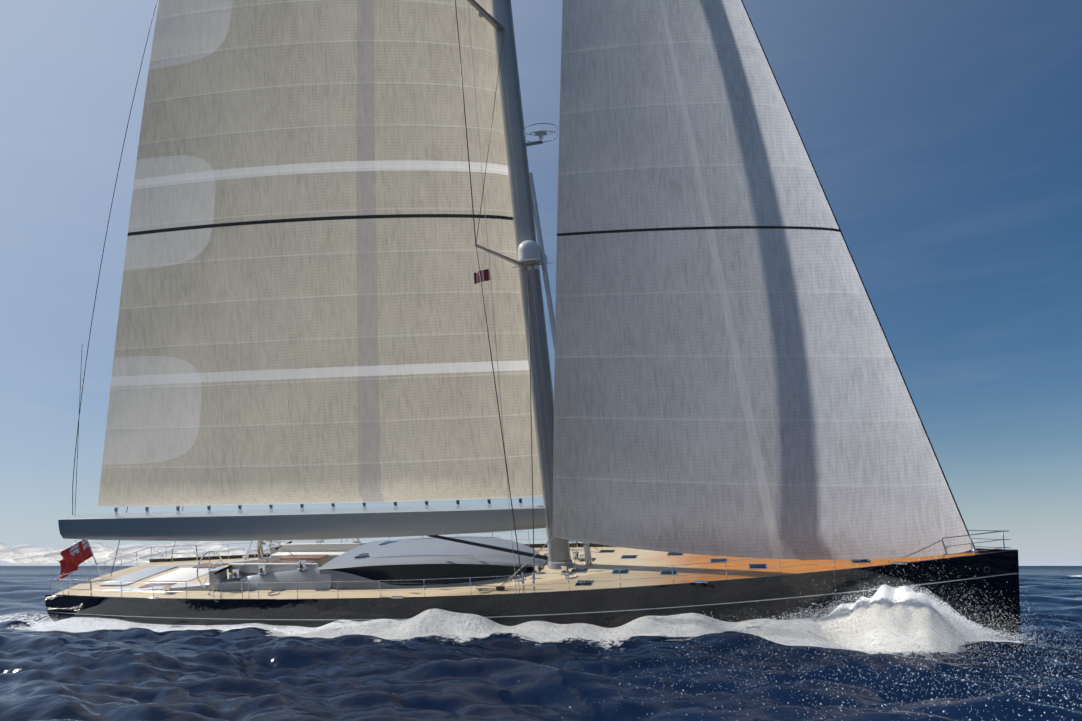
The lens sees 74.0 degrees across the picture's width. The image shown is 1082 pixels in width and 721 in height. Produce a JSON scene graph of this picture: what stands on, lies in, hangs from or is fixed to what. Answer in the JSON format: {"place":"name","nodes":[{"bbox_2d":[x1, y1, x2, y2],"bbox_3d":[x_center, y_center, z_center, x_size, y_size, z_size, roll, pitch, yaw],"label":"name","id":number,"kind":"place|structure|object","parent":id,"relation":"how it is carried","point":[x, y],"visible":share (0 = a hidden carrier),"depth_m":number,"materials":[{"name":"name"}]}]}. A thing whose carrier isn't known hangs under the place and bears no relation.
{"place":"outdoors","nodes":[
{"label":"outdoors","id":0,"kind":"place"},
{"bbox_2d":[0,540,269,564],"bbox_3d":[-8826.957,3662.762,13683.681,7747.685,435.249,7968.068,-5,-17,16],"label":"cloud","id":1,"kind":"structure","parent":0,"point":[23,554],"depth_m":12202.95,"materials":[{"name":"white"}]},
{"bbox_2d":[477,12,557,146],"bbox_3d":[-0.960,-12.957,33.018,2.911,5.940,2.580,-5,-1,16],"label":"radar antenna","id":2,"kind":"object","parent":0,"point":[540,134],"visible":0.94,"depth_m":33.18,"materials":[{"name":"grey metal"}]},
{"bbox_2d":[0,566,1081,720],"bbox_3d":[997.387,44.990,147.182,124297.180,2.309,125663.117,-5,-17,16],"label":"sea","id":3,"kind":"structure","parent":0,"point":[434,664],"depth_m":20.51,"materials":[{"name":"liquid"}]},
{"bbox_2d":[45,543,1020,640],"bbox_3d":[-2.804,11.711,34.024,45.000,5.210,9.000,-5,-1,16],"label":"hull","id":4,"kind":"object","parent":3,"relation":"on","point":[765,597],"visible":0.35,"depth_m":28.41,"materials":[{"name":"paint"}]},
{"bbox_2d":[56,547,981,598],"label":"deck","id":5,"kind":"structure","parent":4,"relation":"on","point":[610,562],"depth_m":31.38,"materials":[{"name":"brown wood"}]},
{"bbox_2d":[58,539,101,581],"bbox_3d":[-25.509,10.999,39.917,2.585,2.575,0.554,1,-16,-5],"label":"flag","id":6,"kind":"object","parent":5,"relation":"attached to","point":[71,560],"visible":0.81,"depth_m":39.84,"materials":[{"name":"red fabric"}]},
{"bbox_2d":[197,551,222,587],"bbox_3d":[-16.177,10.268,35.333,0.360,1.764,1.764,-5,-1,16],"label":"steering wheel","id":7,"kind":"object","parent":5,"relation":"on","point":[209,568],"visible":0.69,"depth_m":35.14,"materials":[{"name":"silver metal"}]},
{"bbox_2d":[98,541,365,590],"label":"cockpit coamings","id":8,"kind":"object","parent":5,"relation":"on","point":[282,564],"visible":0.73,"depth_m":36.23,"materials":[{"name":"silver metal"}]},
{"bbox_2d":[257,540,271,558],"bbox_3d":[-15.481,10.342,40.017,0.767,1.850,0.676,-5,-1,16],"label":"pedestal","id":9,"kind":"object","parent":5,"relation":"on","point":[258,551],"visible":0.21,"depth_m":39.93,"materials":[{"name":"beige"}]},
{"bbox_2d":[260,540,280,561],"bbox_3d":[-14.909,10.271,39.858,0.360,1.764,1.764,-5,-1,16],"label":"steering wheel","id":10,"kind":"object","parent":5,"relation":"on","point":[268,551],"visible":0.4,"depth_m":39.44,"materials":[{"name":"silver metal"}]},
{"bbox_2d":[319,536,545,588],"bbox_3d":[-4.750,9.560,34.571,10.100,1.339,5.600,-5,-1,16],"label":"deckhouse","id":11,"kind":"object","parent":5,"relation":"on","point":[432,560],"visible":0.92,"depth_m":32.75,"materials":[{"name":"paint"}]},
{"bbox_2d":[50,530,1010,598],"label":"guard rails","id":12,"kind":"object","parent":5,"relation":"on","point":[694,581],"visible":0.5,"depth_m":30.60,"materials":[{"name":"silver metal"}]},
{"bbox_2d":[490,0,572,569],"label":"mast","id":13,"kind":"object","parent":5,"relation":"on","point":[501,13],"visible":0.73,"depth_m":33.20,"materials":[{"name":"metal"}]},
{"bbox_2d":[58,504,547,559],"bbox_3d":[-10.892,7.893,33.175,22.464,2.562,1.538,0,-16,1],"label":"boom","id":14,"kind":"object","parent":13,"relation":"attached to","point":[318,523],"visible":0.94,"depth_m":32.74,"materials":[{"name":"paint"}]},
{"bbox_2d":[98,0,541,506],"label":"mainsail","id":15,"kind":"object","parent":13,"relation":"attached to","point":[301,318],"visible":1,"depth_m":32.04,"materials":[{"name":"fabric"}]},
{"bbox_2d":[75,7,599,585],"bbox_3d":[-12.638,-18.289,35.564,26.726,58.615,9.006,-5,-1,16],"label":"running rigging","id":16,"kind":"object","parent":13,"relation":"attached to","point":[539,403],"visible":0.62,"depth_m":33.03,"materials":[{"name":"grey fabric"}]},
{"bbox_2d":[467,0,526,267],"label":"spreaders","id":17,"kind":"object","parent":13,"relation":"attached to","point":[493,22],"visible":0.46,"depth_m":32.05,"materials":[{"name":"paint"}]},
{"bbox_2d":[72,0,977,592],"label":"rigging","id":18,"kind":"object","parent":13,"relation":"attached to","point":[974,550],"visible":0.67,"depth_m":29.84,"materials":[{"name":"grey metal"}]},
{"bbox_2d":[474,268,489,283],"bbox_3d":[-2.497,-3.582,30.467,0.750,0.600,0.139,-5,-1,16],"label":"courtesy flag","id":19,"kind":"object","parent":18,"relation":"attached to","point":[485,275],"visible":0.92,"depth_m":30.45,"materials":[{"name":"red fabric"}]},
{"bbox_2d":[553,0,973,559],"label":"jib sail","id":20,"kind":"object","parent":18,"relation":"attached to","point":[728,381],"visible":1,"depth_m":28.53,"materials":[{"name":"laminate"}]},
{"bbox_2d":[513,240,552,270],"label":"mast radar domes","id":21,"kind":"structure","parent":13,"relation":"attached to","point":[528,251],"depth_m":32.45,"materials":[{"name":"white plastic"}]},
{"bbox_2d":[114,172,989,595],"bbox_3d":[-1.219,0.723,32.609,37.237,18.754,8.456,-5,-1,16],"label":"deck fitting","id":22,"kind":"object","parent":13,"relation":"attached to","point":[552,324],"visible":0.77,"depth_m":33.22,"materials":[{"name":"black metal"}]},
{"bbox_2d":[571,550,870,585],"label":"deck hatches","id":23,"kind":"object","parent":5,"relation":"on","point":[662,572],"visible":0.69,"depth_m":30.81,"materials":[{"name":"black glass"}]},
{"bbox_2d":[518,534,1081,720],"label":"spray droplets","id":24,"kind":"object","parent":3,"relation":"on","point":[964,627],"visible":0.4,"depth_m":25.73,"materials":[{"name":"white liquid"}]},
{"bbox_2d":[818,592,964,648],"bbox_3d":[11.930,9.549,26.435,10.534,1.993,4.373,0,-16,1],"label":"sea spray","id":25,"kind":"object","parent":3,"relation":"on","point":[914,601],"visible":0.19,"depth_m":26.74,"materials":[{"name":"liquid"}]},
{"bbox_2d":[822,600,966,650],"bbox_3d":[11.802,9.462,25.619,10.602,1.715,5.415,0,-16,1],"label":"sea spray","id":26,"kind":"object","parent":3,"relation":"on","point":[900,608],"visible":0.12,"depth_m":25.42,"materials":[{"name":"liquid"}]},
{"bbox_2d":[816,608,974,654],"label":"bow wave","id":27,"kind":"object","parent":3,"relation":"on","point":[918,634],"visible":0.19,"depth_m":23.89,"materials":[{"name":"liquid"}]},
{"bbox_2d":[820,584,970,635],"bbox_3d":[12.056,9.596,27.262,10.466,2.363,3.331,0,-16,1],"label":"sea spray","id":28,"kind":"object","parent":3,"relation":"on","point":[884,591],"visible":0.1,"depth_m":27.55,"materials":[{"name":"liquid"}]},
{"bbox_2d":[0,0,1081,565],"label":"sky","id":29,"kind":"structure","parent":0,"point":[942,139],"materials":[{"name":"blue"}]}
]}

